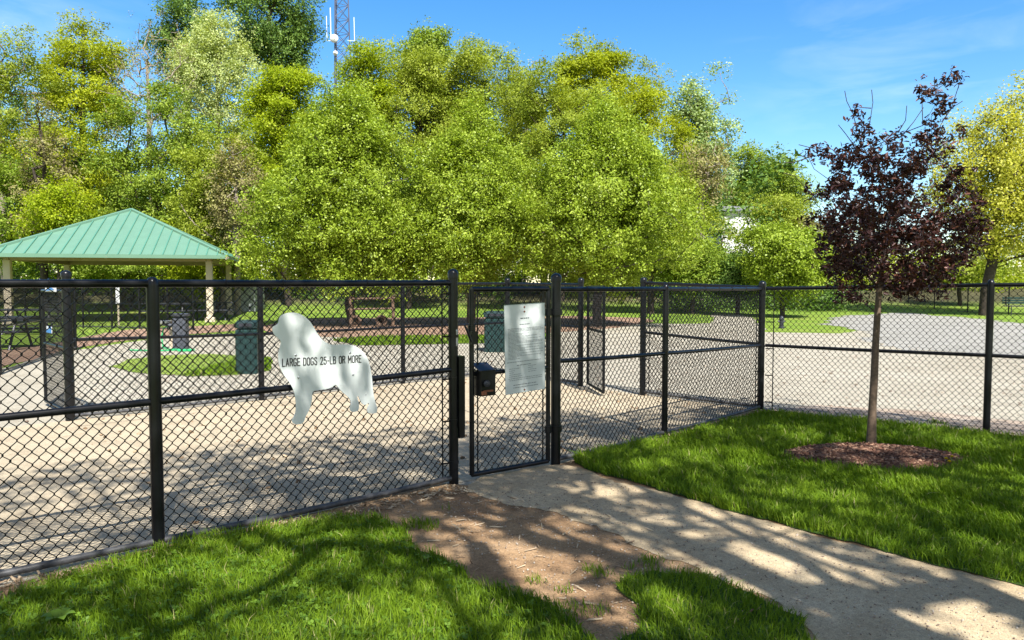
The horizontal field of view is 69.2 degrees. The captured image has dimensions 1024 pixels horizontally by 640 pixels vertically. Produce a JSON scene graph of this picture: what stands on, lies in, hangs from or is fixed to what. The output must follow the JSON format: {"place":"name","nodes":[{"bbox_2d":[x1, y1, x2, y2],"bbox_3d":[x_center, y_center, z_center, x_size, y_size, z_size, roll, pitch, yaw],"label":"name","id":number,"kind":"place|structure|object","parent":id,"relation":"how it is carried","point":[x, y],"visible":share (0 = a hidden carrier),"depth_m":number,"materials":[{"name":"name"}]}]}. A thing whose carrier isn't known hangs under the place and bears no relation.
{"place":"outdoors","nodes":[
{"label":"outdoors","id":0,"kind":"place"},
{"bbox_2d":[0,508,599,639],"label":"lawn","id":1,"kind":"structure","parent":0,"point":[332,610],"depth_m":3.51,"materials":[{"name":"plant"}]},
{"bbox_2d":[41,607,75,623],"bbox_3d":[-2.027,1.334,3.319,0.134,0.050,0.137,0,3,0],"label":"broadleaf weed","id":2,"kind":"object","parent":1,"relation":"on","point":[58,612],"visible":0.99,"depth_m":3.33,"materials":[{"name":"green plant"}]},
{"bbox_2d":[0,515,566,639],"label":"clover","id":3,"kind":"object","parent":1,"relation":"on","point":[137,634],"visible":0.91,"depth_m":3.55,"materials":[{"name":"green plant"}]},
{"bbox_2d":[326,0,354,87],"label":"radio tower","id":4,"kind":"structure","parent":0,"point":[335,35],"depth_m":117.25,"materials":[{"name":"metal"}]},
{"bbox_2d":[0,373,755,580],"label":"concrete pad","id":5,"kind":"object","parent":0,"point":[463,466],"visible":0.65,"depth_m":6.67,"materials":[{"name":"beige concrete"}]},
{"bbox_2d":[0,269,464,577],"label":"chain link fence","id":6,"kind":"object","parent":5,"relation":"on","point":[454,369],"visible":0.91,"depth_m":4.49,"materials":[{"name":"black metal"}]},
{"bbox_2d":[272,312,376,424],"bbox_3d":[-1.227,0.308,4.940,0.751,0.729,0.010,-2,4,-41],"label":"dog sign","id":7,"kind":"object","parent":6,"relation":"attached to","point":[310,360],"visible":1,"depth_m":4.88,"materials":[{"name":"metal"}]},
{"bbox_2d":[84,388,701,444],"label":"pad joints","id":8,"kind":"object","parent":5,"relation":"on","point":[443,401],"visible":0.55,"depth_m":8.66,"materials":[{"name":"grey concrete"}]},
{"bbox_2d":[78,374,741,528],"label":"fallen leaves","id":9,"kind":"object","parent":5,"relation":"on","point":[207,508],"visible":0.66,"depth_m":7.81,"materials":[{"name":"brown plant"}]},
{"bbox_2d":[508,278,583,385],"bbox_3d":[0.481,0.220,11.937,0.095,1.788,2.026,-2,3,-35],"label":"chain link fence","id":10,"kind":"object","parent":5,"relation":"on","point":[580,283],"visible":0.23,"depth_m":11.36,"materials":[{"name":"black metal"}]},
{"bbox_2d":[586,286,605,393],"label":"chain link gate","id":11,"kind":"structure","parent":5,"relation":"on","point":[596,348],"depth_m":10.53,"materials":[{"name":"black metal"}]},
{"bbox_2d":[639,277,758,406],"bbox_3d":[2.404,0.332,9.662,1.769,1.788,0.095,3,4,45],"label":"chain link fence","id":12,"kind":"object","parent":5,"relation":"on","point":[644,282],"visible":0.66,"depth_m":9.74,"materials":[{"name":"black metal"}]},
{"bbox_2d":[0,410,1016,639],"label":"dirt","id":13,"kind":"structure","parent":0,"point":[486,564],"depth_m":4.31,"materials":[{"name":"brown soil"}]},
{"bbox_2d":[0,484,468,593],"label":"wood chips","id":14,"kind":"object","parent":13,"relation":"on","point":[18,579],"visible":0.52,"depth_m":5.08,"materials":[{"name":"brown wood"}]},
{"bbox_2d":[377,495,813,629],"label":"twigs","id":15,"kind":"object","parent":13,"relation":"on","point":[751,610],"visible":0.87,"depth_m":4.42,"materials":[{"name":"brown wood"}]},
{"bbox_2d":[398,412,946,626],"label":"grass tufts","id":16,"kind":"object","parent":13,"relation":"on","point":[428,521],"visible":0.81,"depth_m":3.91,"materials":[{"name":"green plant"}]},
{"bbox_2d":[765,405,1023,435],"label":"worn strip","id":17,"kind":"object","parent":13,"relation":"on","point":[890,412],"visible":0.53,"depth_m":8.60,"materials":[{"name":"grey gravel"}]},
{"bbox_2d":[0,314,1023,586],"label":"gravel yard","id":18,"kind":"structure","parent":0,"point":[862,382],"depth_m":12.49,"materials":[{"name":"beige gravel"}]},
{"bbox_2d":[0,278,76,374],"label":"chain link fence","id":19,"kind":"object","parent":18,"relation":"on","point":[37,321],"visible":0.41,"depth_m":14.07,"materials":[{"name":"black metal"}]},
{"bbox_2d":[160,313,189,348],"bbox_3d":[-7.984,0.271,17.457,0.830,0.845,0.440,0,3,0],"label":"drinking fountain","id":20,"kind":"object","parent":18,"relation":"on","point":[180,319],"visible":0.56,"depth_m":17.32,"materials":[{"name":"metal"}]},
{"bbox_2d":[109,354,272,375],"bbox_3d":[-6.107,0.838,14.244,2.908,0.001,4.136,-1,3,-16],"label":"grass patch","id":21,"kind":"object","parent":18,"relation":"on","point":[169,369],"visible":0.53,"depth_m":14.28,"materials":[{"name":"green plant"}]},
{"bbox_2d":[234,320,257,373],"bbox_3d":[-4.555,0.461,12.829,0.382,0.921,0.398,0,3,-6],"label":"litter bin","id":22,"kind":"object","parent":21,"relation":"on","point":[245,361],"visible":0.52,"depth_m":12.66,"materials":[{"name":"green plastic"}]},
{"bbox_2d":[60,270,509,420],"bbox_3d":[-2.546,0.258,10.567,6.720,1.848,0.176,-3,4,-42],"label":"chain link fence","id":23,"kind":"object","parent":18,"relation":"on","point":[69,325],"visible":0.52,"depth_m":9.70,"materials":[{"name":"black metal"}]},
{"bbox_2d":[41,289,74,407],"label":"chain link gate","id":24,"kind":"structure","parent":23,"relation":"attached to","point":[47,345],"depth_m":9.09,"materials":[{"name":"black metal"}]},
{"bbox_2d":[334,337,482,344],"bbox_3d":[-1.676,0.541,20.296,6.294,0.001,2.712,-1,3,-13],"label":"grass patch","id":25,"kind":"object","parent":18,"relation":"on","point":[400,344],"visible":0.12,"depth_m":19.04,"materials":[{"name":"green plant"}]},
{"bbox_2d":[184,334,550,375],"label":"grass","id":26,"kind":"structure","parent":25,"relation":"on","point":[358,342],"depth_m":18.97,"materials":[{"name":"green plant"}]},
{"bbox_2d":[484,311,504,351],"bbox_3d":[-0.323,0.258,16.956,0.594,0.921,0.603,0,3,6],"label":"litter bin","id":27,"kind":"object","parent":18,"relation":"on","point":[496,327],"visible":0.35,"depth_m":16.69,"materials":[{"name":"green plastic"}]},
{"bbox_2d":[550,273,765,464],"bbox_3d":[1.710,0.430,7.673,0.106,1.788,3.929,3,4,44],"label":"chain link fence","id":28,"kind":"object","parent":18,"relation":"on","point":[557,289],"visible":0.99,"depth_m":7.38,"materials":[{"name":"black metal"}]},
{"bbox_2d":[464,287,561,476],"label":"chain link gate","id":29,"kind":"structure","parent":28,"relation":"attached to","point":[482,377],"depth_m":5.92,"materials":[{"name":"black metal"}]},
{"bbox_2d":[504,303,544,394],"bbox_3d":[0.105,0.229,6.045,0.425,0.736,0.009,-2,3,-36],"label":"rules notice","id":30,"kind":"object","parent":29,"relation":"attached to","point":[524,333],"visible":1,"depth_m":6.04,"materials":[{"name":"grey metal"}]},
{"bbox_2d":[0,283,1023,367],"bbox_3d":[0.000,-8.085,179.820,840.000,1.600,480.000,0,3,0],"label":"ground","id":31,"kind":"structure","parent":0,"point":[798,324],"depth_m":40.01,"materials":[{"name":"green plant"}]},
{"bbox_2d":[0,316,38,349],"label":"picnic table","id":32,"kind":"object","parent":31,"relation":"on","point":[12,331],"visible":0.23,"depth_m":17.50,"materials":[{"name":"metal"}]},
{"bbox_2d":[0,151,54,294],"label":"deciduous tree","id":33,"kind":"object","parent":31,"relation":"on","point":[10,204],"visible":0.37,"depth_m":41.26,"materials":[{"name":"green plant"}]},
{"bbox_2d":[1,308,62,334],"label":"picnic table","id":34,"kind":"object","parent":31,"relation":"on","point":[22,319],"visible":0.23,"depth_m":22.64,"materials":[{"name":"metal"}]},
{"bbox_2d":[0,22,78,301],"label":"deciduous tree","id":35,"kind":"object","parent":31,"relation":"on","point":[9,74],"visible":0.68,"depth_m":45.08,"materials":[{"name":"green plant"}]},
{"bbox_2d":[1,66,78,271],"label":"deciduous tree","id":36,"kind":"object","parent":31,"relation":"on","point":[24,106],"visible":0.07,"depth_m":55.01,"materials":[{"name":"green plant"}]},
{"bbox_2d":[3,86,89,307],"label":"deciduous tree","id":37,"kind":"object","parent":31,"relation":"on","point":[41,146],"visible":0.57,"depth_m":40.34,"materials":[{"name":"green plant"}]},
{"bbox_2d":[5,172,107,307],"bbox_3d":[-23.781,-4.001,39.044,4.813,7.553,4.420,1,3,18],"label":"deciduous tree","id":38,"kind":"object","parent":31,"relation":"on","point":[47,205],"visible":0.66,"depth_m":38.22,"materials":[{"name":"green plant"}]},
{"bbox_2d":[0,121,132,209],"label":"deciduous tree","id":39,"kind":"object","parent":31,"relation":"on","point":[90,182],"visible":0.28,"depth_m":45.60,"materials":[{"name":"green plant"}]},
{"bbox_2d":[12,8,141,295],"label":"deciduous tree","id":40,"kind":"object","parent":31,"relation":"on","point":[66,56],"visible":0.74,"depth_m":48.33,"materials":[{"name":"green plant"}]},
{"bbox_2d":[0,287,194,329],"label":"chain link fence","id":41,"kind":"object","parent":31,"relation":"on","point":[138,306],"visible":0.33,"depth_m":25.53,"materials":[{"name":"black metal"}]},
{"bbox_2d":[61,147,144,213],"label":"deciduous tree","id":42,"kind":"object","parent":31,"relation":"on","point":[77,164],"visible":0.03,"depth_m":52.32,"materials":[{"name":"green plant"}]},
{"bbox_2d":[41,206,180,311],"bbox_3d":[-21.123,-3.147,39.947,7.181,5.753,6.275,0,3,0],"label":"shrub","id":43,"kind":"object","parent":31,"relation":"on","point":[119,270],"visible":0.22,"depth_m":38.61,"materials":[{"name":"green plant"}]},
{"bbox_2d":[51,265,183,306],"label":"shrub","id":44,"kind":"object","parent":31,"relation":"on","point":[132,278],"visible":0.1,"depth_m":40.71,"materials":[{"name":"green plant"}]},
{"bbox_2d":[2,324,236,366],"bbox_3d":[-10.838,0.527,20.662,4.055,0.001,16.821,0,3,0],"label":"mulch strip","id":45,"kind":"object","parent":31,"relation":"on","point":[90,343],"visible":0.3,"depth_m":22.02,"materials":[{"name":"brown wood"}]},
{"bbox_2d":[0,208,244,323],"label":"gazebo","id":46,"kind":"object","parent":31,"relation":"on","point":[130,236],"visible":0.8,"depth_m":29.58,"materials":[{"name":"green metal"}]},
{"bbox_2d":[91,7,203,210],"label":"bare tree","id":47,"kind":"object","parent":31,"relation":"on","point":[146,63],"visible":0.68,"depth_m":45.27,"materials":[{"name":"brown plant"}]},
{"bbox_2d":[64,77,241,305],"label":"deciduous tree","id":48,"kind":"object","parent":31,"relation":"on","point":[142,184],"visible":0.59,"depth_m":42.35,"materials":[{"name":"green plant"}]},
{"bbox_2d":[142,302,190,312],"bbox_3d":[-14.163,-0.324,30.521,1.800,0.780,1.640,-1,3,-17],"label":"picnic table","id":49,"kind":"object","parent":31,"relation":"on","point":[178,310],"visible":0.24,"depth_m":30.27,"materials":[{"name":"metal"}]},
{"bbox_2d":[0,175,365,295],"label":"undergrowth","id":50,"kind":"object","parent":31,"relation":"on","point":[54,270],"visible":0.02,"depth_m":52.57,"materials":[{"name":"green plant"}]},
{"bbox_2d":[134,0,234,183],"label":"deciduous tree","id":51,"kind":"object","parent":31,"relation":"on","point":[179,9],"visible":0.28,"depth_m":59.85,"materials":[{"name":"green plant"}]},
{"bbox_2d":[145,3,268,184],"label":"deciduous tree","id":52,"kind":"object","parent":31,"relation":"on","point":[217,53],"visible":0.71,"depth_m":51.69,"materials":[{"name":"green plant"}]},
{"bbox_2d":[148,213,272,311],"bbox_3d":[-15.913,-3.102,39.391,6.032,5.703,5.397,-1,3,-25],"label":"shrub","id":53,"kind":"object","parent":31,"relation":"on","point":[193,271],"visible":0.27,"depth_m":38.55,"materials":[{"name":"green plant"}]},
{"bbox_2d":[191,302,234,320],"bbox_3d":[-12.778,-0.373,31.520,1.800,0.780,1.640,-1,3,-17],"label":"picnic table","id":54,"kind":"object","parent":31,"relation":"on","point":[220,309],"visible":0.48,"depth_m":31.22,"materials":[{"name":"metal"}]},
{"bbox_2d":[155,121,276,312],"bbox_3d":[-15.244,-5.200,39.154,6.187,9.965,5.942,0,3,0],"label":"deciduous tree","id":55,"kind":"object","parent":31,"relation":"on","point":[196,185],"visible":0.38,"depth_m":37.76,"materials":[{"name":"green plant"}]},
{"bbox_2d":[197,132,267,314],"bbox_3d":[-13.710,-4.741,36.872,3.744,9.249,3.229,0,3,0],"label":"deciduous tree","id":56,"kind":"object","parent":31,"relation":"on","point":[224,213],"visible":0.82,"depth_m":36.45,"materials":[{"name":"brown plant"}]},
{"bbox_2d":[205,272,265,311],"bbox_3d":[-15.255,-1.601,40.971,2.900,2.250,2.500,0,3,0],"label":"bush","id":57,"kind":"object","parent":31,"relation":"on","point":[250,293],"depth_m":39.99,"materials":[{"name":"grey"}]},
{"bbox_2d":[213,143,297,268],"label":"deciduous tree","id":58,"kind":"object","parent":31,"relation":"on","point":[256,157],"visible":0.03,"depth_m":47.09,"materials":[{"name":"green plant"}]},
{"bbox_2d":[211,0,334,279],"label":"deciduous tree","id":59,"kind":"object","parent":31,"relation":"on","point":[281,41],"visible":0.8,"depth_m":57.90,"materials":[{"name":"green plant"}]},
{"bbox_2d":[223,59,329,305],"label":"deciduous tree","id":60,"kind":"object","parent":31,"relation":"on","point":[275,100],"visible":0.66,"depth_m":42.39,"materials":[{"name":"green plant"}]},
{"bbox_2d":[318,36,407,296],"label":"deciduous tree","id":61,"kind":"object","parent":31,"relation":"on","point":[366,59],"visible":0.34,"depth_m":47.33,"materials":[{"name":"green plant"}]},
{"bbox_2d":[364,170,444,308],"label":"deciduous tree","id":62,"kind":"object","parent":31,"relation":"on","point":[408,184],"visible":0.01,"depth_m":41.19,"materials":[{"name":"green plant"}]},
{"bbox_2d":[11,146,809,282],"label":"woods","id":63,"kind":"object","parent":31,"relation":"on","point":[788,166],"visible":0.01,"depth_m":68.99,"materials":[{"name":"green plant"}]},
{"bbox_2d":[345,33,495,292],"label":"deciduous tree","id":64,"kind":"object","parent":31,"relation":"on","point":[420,74],"visible":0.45,"depth_m":48.50,"materials":[{"name":"green plant"}]},
{"bbox_2d":[390,15,458,131],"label":"deciduous tree","id":65,"kind":"object","parent":31,"relation":"on","point":[439,37],"visible":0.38,"depth_m":57.90,"materials":[{"name":"green plant"}]},
{"bbox_2d":[264,316,654,336],"bbox_3d":[-1.683,0.153,28.224,15.312,0.001,14.248,0,3,0],"label":"mulch bed","id":66,"kind":"object","parent":31,"relation":"on","point":[435,322],"visible":0.28,"depth_m":27.90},
{"bbox_2d":[216,67,455,325],"bbox_3d":[-6.360,-4.294,26.471,7.624,9.453,6.542,-2,4,-37],"label":"pear tree","id":67,"kind":"object","parent":66,"relation":"on","point":[320,179],"visible":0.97,"depth_m":25.63,"materials":[{"name":"green plant"}]},
{"bbox_2d":[348,296,395,327],"bbox_3d":[-4.877,-0.277,25.814,1.640,1.125,0.118,0,3,-10],"label":"agility frame","id":68,"kind":"object","parent":66,"relation":"on","point":[392,306],"visible":0.45,"depth_m":25.77,"materials":[{"name":"brown wood"}]},
{"bbox_2d":[379,86,552,322],"bbox_3d":[-1.613,-4.107,27.019,6.126,8.964,6.049,0,3,0],"label":"pear tree","id":69,"kind":"object","parent":66,"relation":"on","point":[468,239],"visible":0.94,"depth_m":25.99,"materials":[{"name":"green plant"}]},
{"bbox_2d":[497,86,724,325],"bbox_3d":[3.218,-3.882,26.514,7.668,8.571,5.808,0,3,0],"label":"pear tree","id":70,"kind":"object","parent":66,"relation":"on","point":[600,175],"visible":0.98,"depth_m":25.23,"materials":[{"name":"green plant"}]},
{"bbox_2d":[420,32,559,292],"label":"deciduous tree","id":71,"kind":"object","parent":31,"relation":"on","point":[507,61],"visible":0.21,"depth_m":49.63,"materials":[{"name":"green plant"}]},
{"bbox_2d":[503,50,555,282],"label":"bare tree","id":72,"kind":"object","parent":31,"relation":"on","point":[537,119],"visible":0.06,"depth_m":57.17,"materials":[{"name":"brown plant"}]},
{"bbox_2d":[498,186,577,308],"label":"deciduous tree","id":73,"kind":"object","parent":31,"relation":"on","point":[521,264],"visible":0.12,"depth_m":40.12,"materials":[{"name":"green plant"}]},
{"bbox_2d":[269,184,810,302],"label":"undergrowth","id":74,"kind":"object","parent":31,"relation":"on","point":[762,217],"visible":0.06,"depth_m":48.25,"materials":[{"name":"green plant"}]},
{"bbox_2d":[485,56,654,300],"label":"deciduous tree","id":75,"kind":"object","parent":31,"relation":"on","point":[542,135],"visible":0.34,"depth_m":44.84,"materials":[{"name":"green plant"}]},
{"bbox_2d":[546,27,647,136],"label":"deciduous tree","id":76,"kind":"object","parent":31,"relation":"on","point":[597,64],"visible":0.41,"depth_m":51.98,"materials":[{"name":"green plant"}]},
{"bbox_2d":[585,55,702,295],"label":"deciduous tree","id":77,"kind":"object","parent":31,"relation":"on","point":[646,99],"visible":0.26,"depth_m":47.91,"materials":[{"name":"green plant"}]},
{"bbox_2d":[595,142,729,313],"bbox_3d":[7.473,-4.599,37.734,7.198,8.927,5.292,0,3,0],"label":"deciduous tree","id":78,"kind":"object","parent":31,"relation":"on","point":[652,276],"visible":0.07,"depth_m":37.17,"materials":[{"name":"green plant"}]},
{"bbox_2d":[645,234,731,313],"bbox_3d":[9.080,-2.401,37.872,5.370,4.474,4.191,-1,3,-21],"label":"shrub","id":79,"kind":"object","parent":31,"relation":"on","point":[707,267],"visible":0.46,"depth_m":36.94,"materials":[{"name":"green plant"}]},
{"bbox_2d":[652,57,747,235],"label":"poplar tree","id":80,"kind":"object","parent":31,"relation":"on","point":[694,107],"visible":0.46,"depth_m":50.69,"materials":[{"name":"green plant"}]},
{"bbox_2d":[666,131,740,299],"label":"deciduous tree","id":81,"kind":"object","parent":31,"relation":"on","point":[706,172],"visible":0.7,"depth_m":44.07,"materials":[{"name":"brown plant"}]},
{"bbox_2d":[705,209,749,256],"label":"deciduous tree","id":82,"kind":"object","parent":31,"relation":"on","point":[729,234],"visible":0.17,"depth_m":54.06,"materials":[{"name":"green plant"}]},
{"bbox_2d":[704,206,758,252],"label":"house","id":83,"kind":"structure","parent":31,"relation":"on","point":[734,214],"depth_m":65.63,"materials":[{"name":"white"}]},
{"bbox_2d":[706,249,758,314],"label":"evergreen tree","id":84,"kind":"object","parent":31,"relation":"on","point":[733,275],"visible":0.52,"depth_m":36.48,"materials":[{"name":"green plant"}]},
{"bbox_2d":[622,275,892,312],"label":"undergrowth","id":85,"kind":"object","parent":31,"relation":"on","point":[825,300],"visible":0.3,"depth_m":40.70,"materials":[{"name":"green plant"}]},
{"bbox_2d":[719,138,832,215],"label":"deciduous tree","id":86,"kind":"object","parent":31,"relation":"on","point":[795,186],"visible":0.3,"depth_m":79.33,"materials":[{"name":"green plant"}]},
{"bbox_2d":[740,190,819,251],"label":"deciduous tree","id":87,"kind":"object","parent":31,"relation":"on","point":[791,213],"visible":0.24,"depth_m":48.88,"materials":[{"name":"green plant"}]},
{"bbox_2d":[729,220,834,316],"bbox_3d":[12.617,-2.331,33.876,4.725,4.717,4.658,-3,4,-43],"label":"shrub","id":88,"kind":"object","parent":31,"relation":"on","point":[782,257],"visible":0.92,"depth_m":33.00,"materials":[{"name":"green plant"}]},
{"bbox_2d":[789,208,831,254],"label":"deciduous tree","id":89,"kind":"object","parent":31,"relation":"on","point":[814,223],"visible":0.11,"depth_m":46.75,"materials":[{"name":"green plant"}]},
{"bbox_2d":[709,231,1023,292],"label":"undergrowth","id":90,"kind":"object","parent":31,"relation":"on","point":[1020,279],"visible":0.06,"depth_m":54.87,"materials":[{"name":"green plant"}]},
{"bbox_2d":[765,280,1023,433],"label":"chain link fence","id":91,"kind":"object","parent":31,"relation":"on","point":[988,355],"visible":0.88,"depth_m":8.06,"materials":[{"name":"black metal"}]},
{"bbox_2d":[837,228,1023,282],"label":"woods","id":92,"kind":"object","parent":31,"relation":"on","point":[896,259],"visible":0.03,"depth_m":90.39,"materials":[{"name":"green plant"}]},
{"bbox_2d":[892,287,1023,313],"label":"chain link fence","id":93,"kind":"object","parent":31,"relation":"on","point":[934,297],"visible":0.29,"depth_m":39.77,"materials":[{"name":"black metal"}]},
{"bbox_2d":[907,69,1023,315],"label":"spreading tree","id":94,"kind":"object","parent":31,"relation":"on","point":[1002,159],"visible":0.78,"depth_m":35.11,"materials":[{"name":"yellow plant"}]},
{"bbox_2d":[926,252,1023,305],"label":"shrub","id":95,"kind":"object","parent":31,"relation":"on","point":[969,277],"visible":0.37,"depth_m":42.78,"materials":[{"name":"green plant"}]},
{"bbox_2d":[1002,297,1023,314],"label":"park bench","id":96,"kind":"object","parent":31,"relation":"on","point":[1005,300],"visible":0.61,"depth_m":36.42,"materials":[{"name":"green plastic"}]},
{"bbox_2d":[0,0,1023,282],"label":"sky","id":97,"kind":"structure","parent":0,"point":[794,62],"materials":[{"name":"blue"}]},
{"bbox_2d":[606,560,819,639],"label":"grass","id":98,"kind":"structure","parent":0,"point":[704,589],"depth_m":3.44,"materials":[{"name":"green plant"}]},
{"bbox_2d":[466,465,1023,639],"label":"path","id":99,"kind":"structure","parent":0,"point":[861,590],"depth_m":4.06,"materials":[{"name":"beige concrete"}]},
{"bbox_2d":[391,467,1023,639],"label":"loose pebbles","id":100,"kind":"object","parent":99,"relation":"on","point":[797,534],"visible":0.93,"depth_m":4.20,"materials":[{"name":"beige gravel"}]},
{"bbox_2d":[568,407,1023,585],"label":"lawn","id":101,"kind":"structure","parent":0,"point":[903,553],"depth_m":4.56,"materials":[{"name":"plant"}]},
{"bbox_2d":[784,443,960,470],"bbox_3d":[3.183,1.169,6.519,1.728,0.093,1.123,0,3,0],"label":"mulch ring","id":102,"kind":"object","parent":101,"relation":"on","point":[877,459],"visible":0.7,"depth_m":6.29,"materials":[{"name":"brown wood"}]},
{"bbox_2d":[784,442,963,469],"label":"bark chips","id":103,"kind":"object","parent":102,"relation":"on","point":[935,455],"visible":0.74,"depth_m":6.41,"materials":[{"name":"brown wood"}]},
{"bbox_2d":[783,65,995,442],"bbox_3d":[3.465,-0.565,6.908,3.106,3.491,1.558,-2,4,-40],"label":"purple leaved tree","id":104,"kind":"object","parent":102,"relation":"on","point":[920,236],"visible":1,"depth_m":6.69,"materials":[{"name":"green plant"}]},
{"bbox_2d":[821,313,1023,354],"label":"grey gravel","id":105,"kind":"structure","parent":0,"point":[907,326],"depth_m":23.40,"materials":[{"name":"grey gravel"}]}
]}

